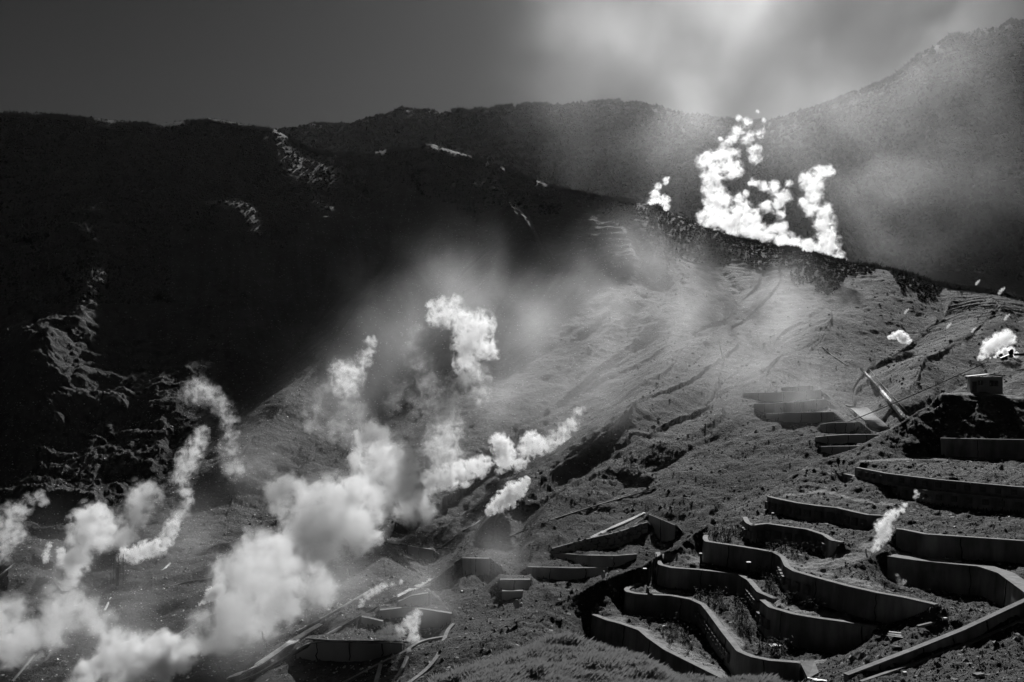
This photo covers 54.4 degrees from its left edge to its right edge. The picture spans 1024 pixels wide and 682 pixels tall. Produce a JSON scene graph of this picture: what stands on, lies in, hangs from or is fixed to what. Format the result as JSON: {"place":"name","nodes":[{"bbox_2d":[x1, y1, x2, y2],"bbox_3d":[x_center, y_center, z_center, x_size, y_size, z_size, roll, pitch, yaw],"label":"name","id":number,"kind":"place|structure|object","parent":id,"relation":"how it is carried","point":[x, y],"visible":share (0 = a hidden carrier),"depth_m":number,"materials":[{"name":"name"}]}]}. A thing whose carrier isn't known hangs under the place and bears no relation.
{"place":"outdoors","nodes":[
{"label":"outdoors","id":0,"kind":"place"},
{"bbox_2d":[0,112,1023,681],"bbox_3d":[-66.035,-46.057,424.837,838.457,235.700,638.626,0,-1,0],"label":"crater slope","id":1,"kind":"structure","parent":0,"point":[520,338],"depth_m":395.50,"materials":[{"name":"grey soil"}]},
{"bbox_2d":[11,655,34,681],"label":"kerb","id":2,"kind":"structure","parent":1,"relation":"on","point":[22,669],"depth_m":184.77,"materials":[{"name":"grey concrete"}]},
{"bbox_2d":[110,554,123,585],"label":"pole frame","id":3,"kind":"object","parent":1,"relation":"on","point":[116,572],"visible":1,"depth_m":261.08,"materials":[{"name":"metal"}]},
{"bbox_2d":[166,577,211,587],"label":"fallen rail","id":4,"kind":"object","parent":1,"relation":"on","point":[189,581],"visible":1,"depth_m":249.22,"materials":[{"name":"grey metal"}]},
{"bbox_2d":[171,598,255,638],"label":"pipe","id":5,"kind":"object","parent":1,"relation":"on","point":[198,622],"depth_m":210.14,"materials":[{"name":"grey metal"}]},
{"bbox_2d":[227,623,322,679],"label":"stairs","id":6,"kind":"structure","parent":1,"relation":"on","point":[274,653],"depth_m":163.25,"materials":[{"name":"grey concrete"}]},
{"bbox_2d":[239,583,430,681],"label":"service pipe","id":7,"kind":"object","parent":1,"relation":"on","point":[285,658],"visible":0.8,"depth_m":161.20,"materials":[{"name":"metal"}]},
{"bbox_2d":[296,588,374,631],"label":"kerb","id":8,"kind":"structure","parent":1,"relation":"on","point":[332,612],"depth_m":186.78,"materials":[{"name":"grey concrete"}]},
{"bbox_2d":[296,641,402,661],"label":"retaining wall","id":9,"kind":"structure","parent":1,"relation":"on","point":[336,651],"depth_m":154.90,"materials":[{"name":"concrete"}]},
{"bbox_2d":[305,638,407,642],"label":"coping","id":10,"kind":"object","parent":9,"relation":"on","point":[318,639],"visible":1,"depth_m":154.25,"materials":[{"name":"grey concrete"}]},
{"bbox_2d":[362,616,383,626],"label":"retaining wall","id":11,"kind":"structure","parent":1,"relation":"on","point":[369,621],"depth_m":168.90,"materials":[{"name":"concrete"}]},
{"bbox_2d":[374,664,382,681],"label":"concrete beam","id":12,"kind":"structure","parent":1,"relation":"on","point":[377,676],"depth_m":146.69,"materials":[{"name":"grey concrete"}]},
{"bbox_2d":[343,636,442,681],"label":"pipe","id":13,"kind":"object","parent":1,"relation":"on","point":[353,678],"depth_m":151.40,"materials":[{"name":"grey metal"}]},
{"bbox_2d":[348,542,451,549],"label":"kerb","id":14,"kind":"structure","parent":1,"relation":"on","point":[405,544],"depth_m":282.22,"materials":[{"name":"grey concrete"}]},
{"bbox_2d":[392,648,411,681],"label":"concrete beam","id":15,"kind":"structure","parent":1,"relation":"on","point":[403,665],"depth_m":147.08,"materials":[{"name":"grey concrete"}]},
{"bbox_2d":[389,579,430,599],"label":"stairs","id":16,"kind":"structure","parent":1,"relation":"on","point":[409,589],"depth_m":188.71,"materials":[{"name":"grey concrete"}]},
{"bbox_2d":[398,592,427,605],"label":"retaining wall","id":17,"kind":"structure","parent":1,"relation":"on","point":[418,599],"depth_m":169.02,"materials":[{"name":"concrete"}]},
{"bbox_2d":[380,606,451,627],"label":"retaining wall","id":18,"kind":"structure","parent":1,"relation":"on","point":[424,617],"depth_m":165.16,"materials":[{"name":"concrete"}]},
{"bbox_2d":[408,545,432,560],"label":"retaining wall","id":19,"kind":"structure","parent":1,"relation":"on","point":[421,553],"depth_m":278.20,"materials":[{"name":"concrete"}]},
{"bbox_2d":[408,623,454,681],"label":"pipe","id":20,"kind":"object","parent":1,"relation":"on","point":[428,667],"depth_m":145.83,"materials":[{"name":"grey metal"}]},
{"bbox_2d":[441,520,480,546],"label":"kerb","id":21,"kind":"structure","parent":1,"relation":"on","point":[458,534],"depth_m":289.78,"materials":[{"name":"grey concrete"}]},
{"bbox_2d":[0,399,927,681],"bbox_3d":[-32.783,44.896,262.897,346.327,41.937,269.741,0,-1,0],"label":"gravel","id":22,"kind":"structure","parent":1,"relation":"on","point":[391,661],"depth_m":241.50,"materials":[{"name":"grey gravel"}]},
{"bbox_2d":[462,557,488,575],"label":"retaining wall","id":23,"kind":"structure","parent":1,"relation":"on","point":[476,566],"depth_m":199.06,"materials":[{"name":"concrete"}]},
{"bbox_2d":[0,110,1023,303],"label":"scrub","id":24,"kind":"object","parent":1,"relation":"on","point":[909,278],"visible":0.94,"depth_m":580.34,"materials":[{"name":"black plant"}]},
{"bbox_2d":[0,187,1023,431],"bbox_3d":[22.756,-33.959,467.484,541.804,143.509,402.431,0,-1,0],"label":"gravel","id":25,"kind":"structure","parent":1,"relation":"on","point":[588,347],"depth_m":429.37,"materials":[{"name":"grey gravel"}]},
{"bbox_2d":[502,590,522,600],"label":"retaining wall","id":26,"kind":"structure","parent":1,"relation":"on","point":[508,594],"depth_m":174.14,"materials":[{"name":"concrete"}]},
{"bbox_2d":[500,579,529,589],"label":"retaining wall","id":27,"kind":"structure","parent":1,"relation":"on","point":[514,584],"depth_m":177.03,"materials":[{"name":"concrete"}]},
{"bbox_2d":[528,566,607,580],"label":"retaining wall","id":28,"kind":"structure","parent":1,"relation":"on","point":[564,573],"depth_m":191.87,"materials":[{"name":"concrete"}]},
{"bbox_2d":[501,488,655,539],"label":"cable","id":29,"kind":"object","parent":1,"relation":"on","point":[582,510],"visible":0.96,"depth_m":245.59,"materials":[{"name":"metal"}]},
{"bbox_2d":[553,552,636,566],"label":"retaining wall","id":30,"kind":"structure","parent":1,"relation":"on","point":[603,560],"depth_m":200.60,"materials":[{"name":"concrete"}]},
{"bbox_2d":[550,522,646,554],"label":"stone wall","id":31,"kind":"structure","parent":1,"relation":"on","point":[615,539],"depth_m":216.31,"materials":[{"name":"concrete"}]},
{"bbox_2d":[590,512,645,537],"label":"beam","id":32,"kind":"structure","parent":1,"relation":"on","point":[621,523],"depth_m":232.93,"materials":[{"name":"grey concrete"}]},
{"bbox_2d":[635,514,674,541],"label":"angled retaining wall","id":33,"kind":"structure","parent":1,"relation":"on","point":[664,530],"depth_m":217.02,"materials":[{"name":"concrete"}]},
{"bbox_2d":[744,390,820,401],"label":"retaining wall","id":34,"kind":"structure","parent":1,"relation":"on","point":[788,396],"depth_m":312.70,"materials":[{"name":"concrete"}]},
{"bbox_2d":[753,399,826,412],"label":"retaining wall","id":35,"kind":"structure","parent":1,"relation":"on","point":[800,406],"depth_m":296.13,"materials":[{"name":"concrete"}]},
{"bbox_2d":[781,386,813,390],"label":"retaining wall","id":36,"kind":"structure","parent":1,"relation":"on","point":[801,388],"depth_m":329.63,"materials":[{"name":"concrete"}]},
{"bbox_2d":[766,412,833,422],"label":"retaining wall","id":37,"kind":"structure","parent":1,"relation":"on","point":[808,417],"depth_m":283.55,"materials":[{"name":"concrete"}]},
{"bbox_2d":[642,361,987,491],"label":"cable","id":38,"kind":"object","parent":1,"relation":"on","point":[904,398],"visible":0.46,"depth_m":288.60,"materials":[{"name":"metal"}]},
{"bbox_2d":[822,346,847,365],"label":"kerb","id":39,"kind":"structure","parent":1,"relation":"on","point":[834,356],"depth_m":381.78,"materials":[{"name":"grey concrete"}]},
{"bbox_2d":[821,446,857,453],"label":"retaining wall","id":40,"kind":"structure","parent":1,"relation":"on","point":[833,449],"depth_m":252.30,"materials":[{"name":"concrete"}]},
{"bbox_2d":[820,422,859,433],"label":"retaining wall","id":41,"kind":"structure","parent":1,"relation":"on","point":[838,427],"depth_m":269.90,"materials":[{"name":"concrete"}]},
{"bbox_2d":[815,434,878,443],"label":"retaining wall","id":42,"kind":"structure","parent":1,"relation":"on","point":[848,438],"depth_m":259.04,"materials":[{"name":"concrete"}]},
{"bbox_2d":[845,404,889,429],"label":"concrete slab","id":43,"kind":"structure","parent":1,"relation":"on","point":[874,421],"depth_m":293.68,"materials":[{"name":"grey concrete"}]},
{"bbox_2d":[860,368,906,418],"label":"stone chute","id":44,"kind":"object","parent":1,"relation":"on","point":[899,412],"visible":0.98,"depth_m":304.16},
{"bbox_2d":[869,369,907,412],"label":"kerb","id":45,"kind":"structure","parent":1,"relation":"on","point":[888,391],"depth_m":323.18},
{"bbox_2d":[999,349,1023,360],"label":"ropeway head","id":46,"kind":"object","parent":1,"relation":"on","point":[1010,354],"visible":1,"depth_m":149.79},
{"bbox_2d":[0,0,1023,129],"label":"sky","id":47,"kind":"structure","parent":0,"point":[277,64],"materials":[{"name":"grey"}]},
{"bbox_2d":[285,21,1023,296],"bbox_3d":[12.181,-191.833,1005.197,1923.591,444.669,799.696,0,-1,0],"label":"hills","id":48,"kind":"structure","parent":0,"point":[996,280],"depth_m":910.38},
{"bbox_2d":[275,17,1023,280],"bbox_3d":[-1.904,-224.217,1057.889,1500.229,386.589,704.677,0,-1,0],"label":"woodland","id":49,"kind":"object","parent":48,"relation":"on","point":[949,217],"visible":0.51,"depth_m":910.50,"materials":[{"name":"grey plant"}]},
{"bbox_2d":[418,388,1023,681],"bbox_3d":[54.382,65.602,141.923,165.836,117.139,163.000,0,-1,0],"label":"terraced hill","id":50,"kind":"structure","parent":0,"point":[971,425],"depth_m":121.35,"materials":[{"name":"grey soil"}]},
{"bbox_2d":[513,599,522,607],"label":"pale rock","id":51,"kind":"object","parent":50,"relation":"on","point":[516,604],"visible":1,"depth_m":119.80,"materials":[{"name":"grey stone"}]},
{"bbox_2d":[601,570,608,577],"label":"pale rock","id":52,"kind":"object","parent":50,"relation":"on","point":[603,574],"visible":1,"depth_m":126.37,"materials":[{"name":"grey stone"}]},
{"bbox_2d":[647,554,657,584],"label":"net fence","id":53,"kind":"object","parent":50,"relation":"on","point":[653,566],"visible":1,"depth_m":125.91,"materials":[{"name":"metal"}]},
{"bbox_2d":[590,614,725,678],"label":"retaining wall","id":54,"kind":"structure","parent":50,"relation":"on","point":[614,634],"depth_m":112.40,"materials":[{"name":"concrete"}]},
{"bbox_2d":[660,612,676,625],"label":"dead stalks","id":55,"kind":"object","parent":50,"relation":"on","point":[670,619],"visible":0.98,"depth_m":116.70,"materials":[{"name":"grey plant"}]},
{"bbox_2d":[622,583,799,681],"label":"retaining wall","id":56,"kind":"structure","parent":50,"relation":"on","point":[719,638],"depth_m":110.15,"materials":[{"name":"concrete"}]},
{"bbox_2d":[655,552,777,613],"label":"retaining wall","id":57,"kind":"structure","parent":50,"relation":"on","point":[739,584],"depth_m":123.89,"materials":[{"name":"concrete"}]},
{"bbox_2d":[746,561,750,573],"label":"capped post","id":58,"kind":"object","parent":50,"relation":"on","point":[748,564],"visible":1,"depth_m":122.25,"materials":[{"name":"metal"}]},
{"bbox_2d":[773,582,784,593],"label":"dead stalks","id":59,"kind":"object","parent":50,"relation":"on","point":[777,588],"visible":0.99,"depth_m":111.95,"materials":[{"name":"grey plant"}]},
{"bbox_2d":[776,637,786,651],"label":"dead stalks","id":60,"kind":"object","parent":50,"relation":"on","point":[782,644],"visible":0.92,"depth_m":98.72,"materials":[{"name":"grey plant"}]},
{"bbox_2d":[741,517,844,557],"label":"retaining wall","id":61,"kind":"structure","parent":50,"relation":"on","point":[826,544],"depth_m":127.51,"materials":[{"name":"concrete"}]},
{"bbox_2d":[800,661,818,680],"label":"concrete plate","id":62,"kind":"object","parent":50,"relation":"on","point":[809,669],"visible":0.83,"depth_m":92.04,"materials":[{"name":"grey concrete"}]},
{"bbox_2d":[755,600,877,653],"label":"retaining wall","id":63,"kind":"structure","parent":50,"relation":"on","point":[823,634],"depth_m":101.23,"materials":[{"name":"concrete"}]},
{"bbox_2d":[702,535,938,622],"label":"retaining wall","id":64,"kind":"structure","parent":50,"relation":"on","point":[873,605],"depth_m":107.12,"materials":[{"name":"concrete"}]},
{"bbox_2d":[765,496,883,529],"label":"retaining wall","id":65,"kind":"structure","parent":50,"relation":"on","point":[831,514],"depth_m":132.28,"materials":[{"name":"concrete"}]},
{"bbox_2d":[887,631,903,637],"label":"corrugated sheet","id":66,"kind":"object","parent":50,"relation":"on","point":[894,634],"visible":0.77,"depth_m":94.04,"materials":[{"name":"grey metal"}]},
{"bbox_2d":[916,621,936,627],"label":"beam","id":67,"kind":"structure","parent":50,"relation":"on","point":[926,624],"depth_m":93.65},
{"bbox_2d":[843,598,1023,680],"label":"chute wall","id":68,"kind":"structure","parent":50,"relation":"on","point":[974,629],"depth_m":90.14,"materials":[{"name":"concrete"}]},
{"bbox_2d":[843,474,1023,513],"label":"retaining wall","id":69,"kind":"structure","parent":50,"relation":"on","point":[973,501],"depth_m":131.00,"materials":[{"name":"concrete"}]},
{"bbox_2d":[855,467,1023,497],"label":"retaining wall","id":70,"kind":"structure","parent":50,"relation":"on","point":[878,477],"depth_m":134.23,"materials":[{"name":"concrete"}]},
{"bbox_2d":[859,618,1023,681],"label":"kerb","id":71,"kind":"structure","parent":50,"relation":"on","point":[925,659],"depth_m":88.25,"materials":[{"name":"grey concrete"}]},
{"bbox_2d":[887,554,1023,607],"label":"retaining wall","id":72,"kind":"structure","parent":50,"relation":"on","point":[1002,588],"depth_m":109.65,"materials":[{"name":"concrete"}]},
{"bbox_2d":[896,528,1023,563],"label":"retaining wall","id":73,"kind":"structure","parent":50,"relation":"on","point":[964,547],"depth_m":113.56,"materials":[{"name":"concrete"}]},
{"bbox_2d":[972,672,984,677],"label":"block","id":74,"kind":"structure","parent":50,"relation":"on","point":[978,674],"depth_m":79.16,"materials":[{"name":"white stone"}]},
{"bbox_2d":[941,438,1023,458],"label":"retaining wall","id":75,"kind":"structure","parent":50,"relation":"on","point":[984,448],"depth_m":162.84,"materials":[{"name":"concrete"}]},
{"bbox_2d":[964,374,1004,393],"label":"hut","id":76,"kind":"object","parent":50,"relation":"on","point":[993,385],"visible":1,"depth_m":180.79,"materials":[{"name":"metal"}]},
{"bbox_2d":[972,381,976,391],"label":"door","id":77,"kind":"structure","parent":76,"relation":"in","point":[974,383],"depth_m":181.26,"materials":[{"name":"metal"}]},
{"bbox_2d":[977,380,982,385],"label":"window","id":78,"kind":"structure","parent":76,"relation":"in","point":[980,382],"depth_m":180.95,"materials":[{"name":"black glass"}]},
{"bbox_2d":[989,380,998,386],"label":"window","id":79,"kind":"structure","parent":76,"relation":"in","point":[992,383],"depth_m":180.37,"materials":[{"name":"black glass"}]},
{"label":"grass knoll","id":80,"kind":"structure","parent":0,"visible":0},
{"bbox_2d":[426,630,802,681],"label":"grass","id":81,"kind":"structure","parent":80,"relation":"on","point":[567,656],"depth_m":41.24,"materials":[{"name":"grey plant"}]}
]}

